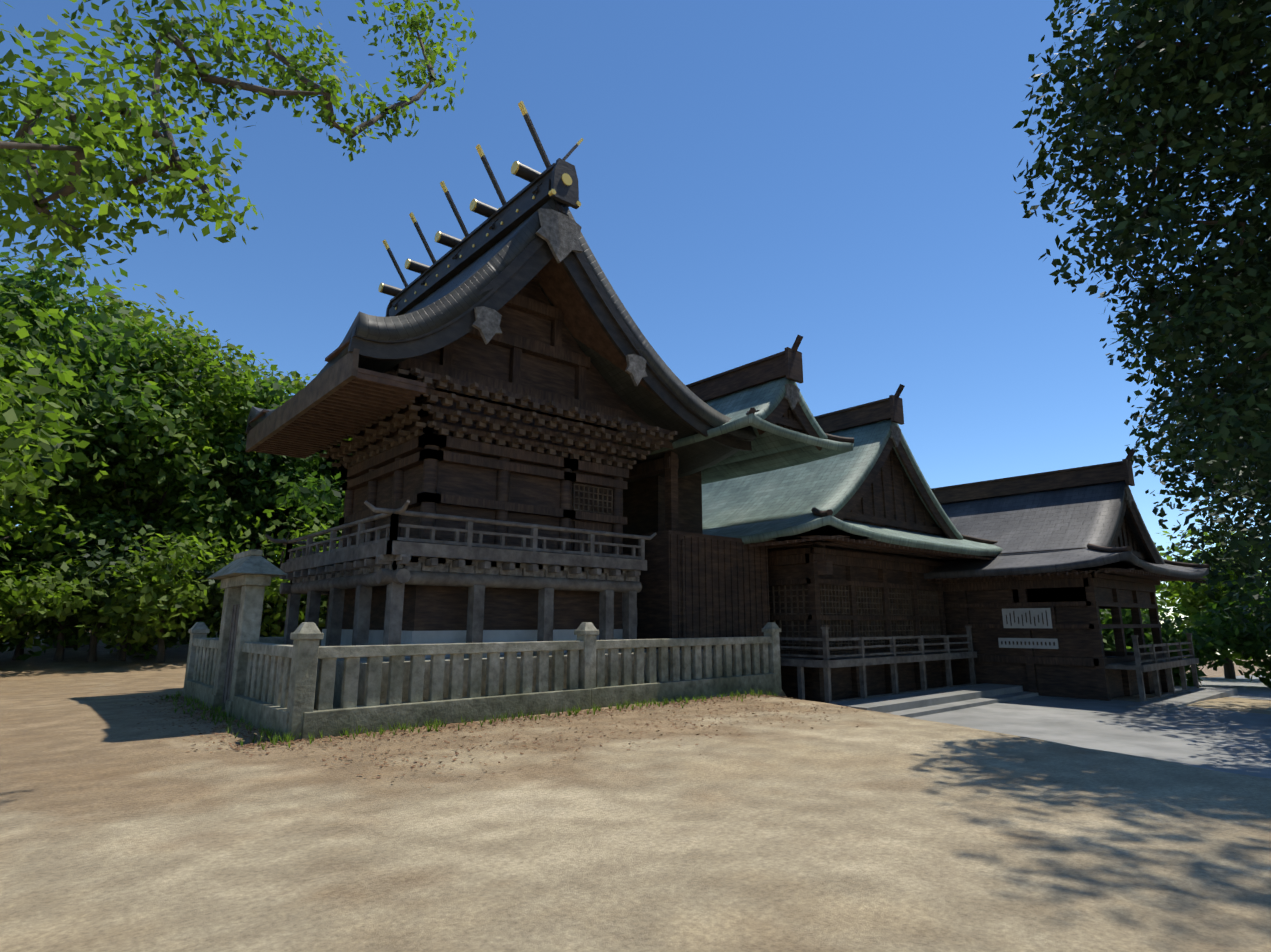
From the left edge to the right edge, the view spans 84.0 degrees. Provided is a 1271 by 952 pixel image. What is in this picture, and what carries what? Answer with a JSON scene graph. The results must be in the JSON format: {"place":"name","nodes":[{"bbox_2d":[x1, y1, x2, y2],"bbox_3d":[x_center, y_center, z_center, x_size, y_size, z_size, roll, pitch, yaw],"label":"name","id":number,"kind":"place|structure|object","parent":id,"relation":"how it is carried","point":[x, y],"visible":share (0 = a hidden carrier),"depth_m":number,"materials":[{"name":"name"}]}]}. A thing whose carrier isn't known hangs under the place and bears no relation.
{"place":"outdoors","nodes":[
{"label":"outdoors","id":0,"kind":"place"},
{"bbox_2d":[0,0,476,269],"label":"tree","id":1,"kind":"object","parent":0,"point":[89,137],"depth_m":6.70,"materials":[{"name":"green plant"}]},
{"bbox_2d":[286,595,327,629],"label":"shrub","id":2,"kind":"object","parent":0,"point":[325,608],"depth_m":26.32,"materials":[{"name":"green plant"}]},
{"bbox_2d":[249,257,652,458],"bbox_3d":[-3.266,-2.615,18.236,10.356,4.479,7.800,10,-15,-40],"label":"roof underside","id":3,"kind":"object","parent":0,"point":[364,397],"visible":0.25,"depth_m":15.27,"materials":[{"name":"brown wood"}]},
{"bbox_2d":[265,500,656,645],"bbox_3d":[-3.381,2.770,16.544,8.455,2.722,7.233,10,-15,-40],"label":"veranda","id":4,"kind":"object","parent":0,"point":[309,561],"visible":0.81,"depth_m":13.72,"materials":[{"name":"brown wood"}]},
{"bbox_2d":[245,348,676,514],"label":"brackets","id":5,"kind":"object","parent":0,"point":[337,375],"visible":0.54,"depth_m":14.67,"materials":[{"name":"brown wood"}]},
{"bbox_2d":[279,208,646,582],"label":"weathered wood trim","id":6,"kind":"structure","parent":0,"point":[558,233],"depth_m":14.31,"materials":[{"name":"grey wood"}]},
{"bbox_2d":[321,629,622,657],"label":"foundation wall","id":7,"kind":"structure","parent":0,"point":[425,637],"depth_m":13.81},
{"bbox_2d":[378,101,583,309],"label":"gold ornaments","id":8,"kind":"object","parent":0,"point":[566,179],"visible":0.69,"depth_m":16.28},
{"bbox_2d":[245,113,752,630],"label":"shrine building","id":9,"kind":"structure","parent":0,"point":[434,608],"depth_m":15.10,"materials":[{"name":"brown wood"}]},
{"bbox_2d":[247,198,756,482],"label":"roof","id":10,"kind":"structure","parent":9,"relation":"attached to","point":[449,300],"depth_m":15.97,"materials":[{"name":"grey metal"}]},
{"bbox_2d":[328,273,678,554],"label":"wooden beams","id":11,"kind":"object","parent":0,"point":[414,452],"visible":0.52,"depth_m":15.21,"materials":[{"name":"brown wood"}]},
{"bbox_2d":[0,626,1270,951],"bbox_3d":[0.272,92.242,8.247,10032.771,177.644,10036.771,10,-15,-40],"label":"ground","id":12,"kind":"structure","parent":0,"point":[852,830],"depth_m":5.20,"materials":[{"name":"beige sand"}]},
{"bbox_2d":[0,315,91,518],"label":"tree","id":13,"kind":"object","parent":12,"relation":"on","point":[11,416],"visible":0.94,"depth_m":15.40,"materials":[{"name":"green plant"}]},
{"bbox_2d":[0,542,97,648],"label":"shrub","id":14,"kind":"object","parent":12,"relation":"on","point":[9,584],"depth_m":20.12,"materials":[{"name":"green plant"}]},
{"bbox_2d":[0,547,108,660],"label":"shrub","id":15,"kind":"object","parent":12,"relation":"on","point":[29,628],"depth_m":22.62,"materials":[{"name":"green plant"}]},
{"bbox_2d":[0,517,117,659],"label":"shrub","id":16,"kind":"object","parent":12,"relation":"on","point":[29,558],"depth_m":22.85,"materials":[{"name":"green plant"}]},
{"bbox_2d":[0,277,122,560],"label":"tree","id":17,"kind":"object","parent":12,"relation":"on","point":[7,524],"depth_m":20.18,"materials":[{"name":"green plant"}]},
{"bbox_2d":[0,517,147,661],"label":"shrub","id":18,"kind":"object","parent":12,"relation":"on","point":[68,566],"depth_m":22.22,"materials":[{"name":"green plant"}]},
{"bbox_2d":[0,226,193,539],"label":"tree","id":19,"kind":"object","parent":12,"relation":"on","point":[40,292],"depth_m":23.34,"materials":[{"name":"green plant"}]},
{"bbox_2d":[6,509,202,661],"bbox_3d":[-17.794,3.756,23.780,5.737,5.223,5.723,10,-15,-40],"label":"shrub","id":20,"kind":"object","parent":12,"relation":"on","point":[112,537],"depth_m":23.31,"materials":[{"name":"green plant"}]},
{"bbox_2d":[0,284,217,528],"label":"tree","id":21,"kind":"object","parent":12,"relation":"on","point":[182,320],"depth_m":38.81,"materials":[{"name":"green plant"}]},
{"bbox_2d":[15,299,216,626],"bbox_3d":[-26.888,-0.084,39.274,12.913,17.176,12.897,10,-15,-40],"label":"tree","id":22,"kind":"object","parent":12,"relation":"on","point":[187,366],"depth_m":37.47,"materials":[{"name":"green plant"}]},
{"bbox_2d":[9,267,257,647],"bbox_3d":[-21.570,-0.799,28.047,11.135,15.174,11.382,10,-15,-40],"label":"tree","id":23,"kind":"object","parent":12,"relation":"on","point":[140,323],"depth_m":27.13,"materials":[{"name":"green plant"}]},
{"bbox_2d":[62,514,218,660],"bbox_3d":[-16.964,3.819,24.004,4.708,5.192,5.298,10,-15,-40],"label":"shrub","id":24,"kind":"object","parent":12,"relation":"on","point":[111,562],"depth_m":22.94,"materials":[{"name":"green plant"}]},
{"bbox_2d":[18,322,281,652],"bbox_3d":[-18.807,0.373,27.442,9.017,12.926,9.898,10,-15,-40],"label":"tree","id":25,"kind":"object","parent":12,"relation":"on","point":[159,477],"depth_m":26.21,"materials":[{"name":"green plant"}]},
{"bbox_2d":[65,529,243,662],"bbox_3d":[-15.810,3.969,23.675,5.699,4.882,5.782,10,-15,-40],"label":"shrub","id":26,"kind":"object","parent":12,"relation":"on","point":[147,605],"depth_m":22.41,"materials":[{"name":"green plant"}]},
{"bbox_2d":[149,572,222,644],"bbox_3d":[-16.115,5.119,26.492,5.167,3.516,5.248,10,-15,-40],"label":"shrub","id":27,"kind":"object","parent":12,"relation":"on","point":[189,625],"depth_m":24.97,"materials":[{"name":"green plant"}]},
{"bbox_2d":[109,351,310,562],"bbox_3d":[-19.391,1.068,33.210,10.858,13.265,10.168,10,-15,-40],"label":"tree","id":28,"kind":"object","parent":12,"relation":"on","point":[264,373],"visible":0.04,"depth_m":31.30,"materials":[{"name":"green plant"}]},
{"bbox_2d":[185,547,305,637],"bbox_3d":[-14.608,4.844,26.518,5.328,4.193,5.153,10,-15,-40],"label":"shrub","id":29,"kind":"object","parent":12,"relation":"on","point":[217,597],"visible":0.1,"depth_m":24.63,"materials":[{"name":"green plant"}]},
{"bbox_2d":[162,368,344,565],"bbox_3d":[-15.527,1.332,30.211,9.551,12.151,10.698,10,-15,-40],"label":"tree","id":30,"kind":"object","parent":12,"relation":"on","point":[293,499],"depth_m":28.56,"materials":[{"name":"green plant"}]},
{"bbox_2d":[214,352,311,512],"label":"tree","id":31,"kind":"object","parent":12,"relation":"on","point":[263,367],"depth_m":43.53,"materials":[{"name":"green plant"}]},
{"bbox_2d":[201,508,341,636],"bbox_3d":[-12.822,3.975,25.707,5.129,5.767,4.994,10,-15,-40],"label":"shrub","id":32,"kind":"object","parent":12,"relation":"on","point":[271,591],"depth_m":25.10,"materials":[{"name":"green plant"}]},
{"bbox_2d":[245,371,349,535],"bbox_3d":[-16.173,1.539,35.839,10.767,13.392,9.910,10,-15,-40],"label":"tree","id":33,"kind":"object","parent":12,"relation":"on","point":[298,384],"depth_m":34.58,"materials":[{"name":"green plant"}]},
{"bbox_2d":[269,546,337,632],"bbox_3d":[-12.362,4.892,27.841,5.414,4.697,5.508,10,-15,-40],"label":"shrub","id":34,"kind":"object","parent":12,"relation":"on","point":[325,597],"depth_m":26.49,"materials":[{"name":"green plant"}]},
{"bbox_2d":[260,438,352,550],"bbox_3d":[-12.264,2.009,32.745,8.743,11.899,9.280,10,-15,-40],"label":"tree","id":35,"kind":"object","parent":12,"relation":"on","point":[327,471],"visible":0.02,"depth_m":30.91,"materials":[{"name":"green plant"}]},
{"bbox_2d":[160,689,779,749],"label":"weeds","id":36,"kind":"object","parent":12,"relation":"on","point":[268,733],"visible":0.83,"depth_m":11.29,"materials":[{"name":"green plant"}]},
{"bbox_2d":[182,549,781,740],"bbox_3d":[-2.983,3.507,15.865,11.394,2.930,7.740,10,-15,-40],"label":"fence","id":37,"kind":"object","parent":12,"relation":"on","point":[273,682],"visible":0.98,"depth_m":11.91,"materials":[{"name":"stone"}]},
{"bbox_2d":[222,604,239,703],"bbox_3d":[-7.063,3.148,12.509,0.100,1.730,0.980,10,-15,-40],"label":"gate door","id":38,"kind":"structure","parent":37,"relation":"attached to","point":[230,654],"depth_m":12.68,"materials":[{"name":"grey stone"}]},
{"bbox_2d":[104,694,888,787],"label":"litter","id":39,"kind":"object","parent":12,"relation":"on","point":[253,745],"visible":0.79,"depth_m":10.45,"materials":[{"name":"brown plant"}]},
{"bbox_2d":[314,648,742,708],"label":"balusters","id":40,"kind":"object","parent":12,"relation":"on","point":[361,681],"visible":0.02,"depth_m":12.06,"materials":[{"name":"grey stone"}]},
{"bbox_2d":[622,471,769,673],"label":"wooden wall","id":41,"kind":"structure","parent":12,"relation":"on","point":[695,581],"depth_m":17.84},
{"bbox_2d":[632,377,853,483],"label":"roof","id":42,"kind":"structure","parent":41,"relation":"on","point":[775,447],"depth_m":19.06,"materials":[{"name":"teal metal"}]},
{"bbox_2d":[686,335,853,450],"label":"roof ridge","id":43,"kind":"structure","parent":42,"relation":"on","point":[787,363],"depth_m":18.53,"materials":[{"name":"brown wood"}]},
{"bbox_2d":[784,384,800,409],"bbox_3d":[1.489,-1.432,20.938,0.660,0.660,7.760,10,-15,-40],"label":"gable ornament","id":44,"kind":"object","parent":43,"relation":"attached to","point":[791,396],"visible":0.46,"depth_m":18.05,"materials":[{"name":"grey wood"}]},
{"bbox_2d":[767,526,976,702],"bbox_3d":[5.307,4.455,22.760,8.150,5.070,7.450,10,-15,-40],"label":"veranda","id":45,"kind":"object","parent":12,"relation":"on","point":[845,682],"depth_m":19.66,"materials":[{"name":"brown wood"}]},
{"bbox_2d":[769,585,941,650],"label":"wall panels","id":46,"kind":"object","parent":45,"relation":"on","point":[868,593],"visible":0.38,"depth_m":20.45,"materials":[{"name":"brown wood"}]},
{"bbox_2d":[767,541,956,658],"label":"horizontal beams","id":47,"kind":"structure","parent":45,"relation":"on","point":[806,556],"depth_m":19.96,"materials":[{"name":"brown wood"}]},
{"bbox_2d":[748,531,996,559],"bbox_3d":[5.335,2.804,23.791,10.600,0.289,9.950,10,-15,-40],"label":"roof eave","id":48,"kind":"object","parent":45,"relation":"on","point":[845,539],"visible":0.48,"depth_m":18.48,"materials":[{"name":"metal"}]},
{"bbox_2d":[702,419,1002,555],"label":"roof","id":49,"kind":"structure","parent":48,"relation":"on","point":[760,507],"depth_m":21.18,"materials":[{"name":"teal metal"}]},
{"bbox_2d":[890,425,901,446],"bbox_3d":[5.352,-0.597,24.476,0.660,0.660,7.960,10,-15,-40],"label":"gable ornament","id":50,"kind":"object","parent":49,"relation":"attached to","point":[895,436],"visible":0.54,"depth_m":21.51,"materials":[{"name":"grey metal"}]},
{"bbox_2d":[811,384,997,543],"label":"roof trim","id":51,"kind":"structure","parent":49,"relation":"attached to","point":[885,495],"depth_m":21.84,"materials":[{"name":"brown wood"}]},
{"bbox_2d":[814,540,1056,645],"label":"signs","id":52,"kind":"object","parent":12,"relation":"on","point":[825,566],"visible":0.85,"depth_m":21.33,"materials":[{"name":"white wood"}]},
{"bbox_2d":[830,683,1237,717],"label":"platform","id":53,"kind":"structure","parent":12,"relation":"on","point":[920,703],"depth_m":18.93,"materials":[{"name":"concrete"}]},
{"bbox_2d":[931,448,1209,567],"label":"roof ridge","id":54,"kind":"structure","parent":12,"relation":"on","point":[1124,540],"depth_m":24.13,"materials":[{"name":"brown wood"}]},
{"bbox_2d":[1125,487,1132,507],"bbox_3d":[13.835,1.218,25.354,0.660,0.660,6.660,10,-15,-40],"label":"gable ornament","id":55,"kind":"object","parent":54,"relation":"attached to","point":[1128,497],"visible":0.48,"depth_m":22.84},
{"bbox_2d":[943,548,1198,701],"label":"wooden wall","id":56,"kind":"structure","parent":12,"relation":"on","point":[1101,683],"depth_m":21.64,"materials":[{"name":"brown wood"}]},
{"bbox_2d":[942,565,1164,665],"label":"horizontal beams","id":57,"kind":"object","parent":56,"relation":"attached to","point":[1063,581],"visible":0.6,"depth_m":21.88,"materials":[{"name":"brown wood"}]},
{"bbox_2d":[998,608,1058,648],"bbox_3d":[12.017,4.685,21.730,0.040,1.200,1.700,10,-15,-40],"label":"sign","id":58,"kind":"object","parent":57,"relation":"attached to","point":[1034,612],"visible":0.89,"depth_m":21.68,"materials":[{"name":"paint"}]},
{"bbox_2d":[927,565,1207,582],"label":"roof eaves","id":59,"kind":"object","parent":56,"relation":"on","point":[1132,571],"visible":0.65,"depth_m":20.74,"materials":[{"name":"wood"}]},
{"bbox_2d":[923,480,1208,581],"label":"roof","id":60,"kind":"structure","parent":59,"relation":"on","point":[1069,518],"depth_m":22.90,"materials":[{"name":"grey metal"}]},
{"bbox_2d":[1102,592,1173,637],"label":"tree","id":61,"kind":"object","parent":12,"relation":"on","point":[1171,616],"depth_m":35.70,"materials":[{"name":"green plant"}]},
{"bbox_2d":[0,0,1270,655],"label":"sky","id":62,"kind":"structure","parent":0,"point":[754,176],"materials":[{"name":"blue"}]},
{"bbox_2d":[913,675,1270,778],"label":"paving","id":63,"kind":"structure","parent":0,"point":[1235,742],"depth_m":15.04,"materials":[{"name":"concrete"}]},
{"bbox_2d":[1012,0,1270,647],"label":"tree","id":64,"kind":"object","parent":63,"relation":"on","point":[1095,108],"depth_m":11.86,"materials":[{"name":"green plant"}]},
{"bbox_2d":[1099,600,1231,686],"bbox_3d":[21.791,7.377,30.010,5.461,4.189,5.597,10,-15,-40],"label":"bush","id":65,"kind":"object","parent":63,"relation":"on","point":[1202,649],"depth_m":29.01,"materials":[{"name":"green plant"}]},
{"bbox_2d":[1125,289,1270,602],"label":"tree","id":66,"kind":"object","parent":63,"relation":"on","point":[1209,559],"depth_m":30.01,"materials":[{"name":"green plant"}]},
{"bbox_2d":[1153,519,1268,678],"bbox_3d":[32.706,7.590,39.797,9.378,10.769,8.243,10,-15,-40],"label":"tree","id":67,"kind":"object","parent":63,"relation":"on","point":[1192,601],"depth_m":39.25,"materials":[{"name":"green plant"}]},
{"bbox_2d":[1189,572,1270,687],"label":"bush","id":68,"kind":"object","parent":63,"relation":"on","point":[1238,643],"depth_m":28.98,"materials":[{"name":"green plant"}]},
{"bbox_2d":[1041,0,1270,224],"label":"tree","id":69,"kind":"object","parent":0,"point":[1227,13],"depth_m":12.88,"materials":[{"name":"green plant"}]},
{"bbox_2d":[1110,128,1270,591],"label":"tree","id":70,"kind":"object","parent":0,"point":[1195,494],"depth_m":20.23,"materials":[{"name":"green plant"}]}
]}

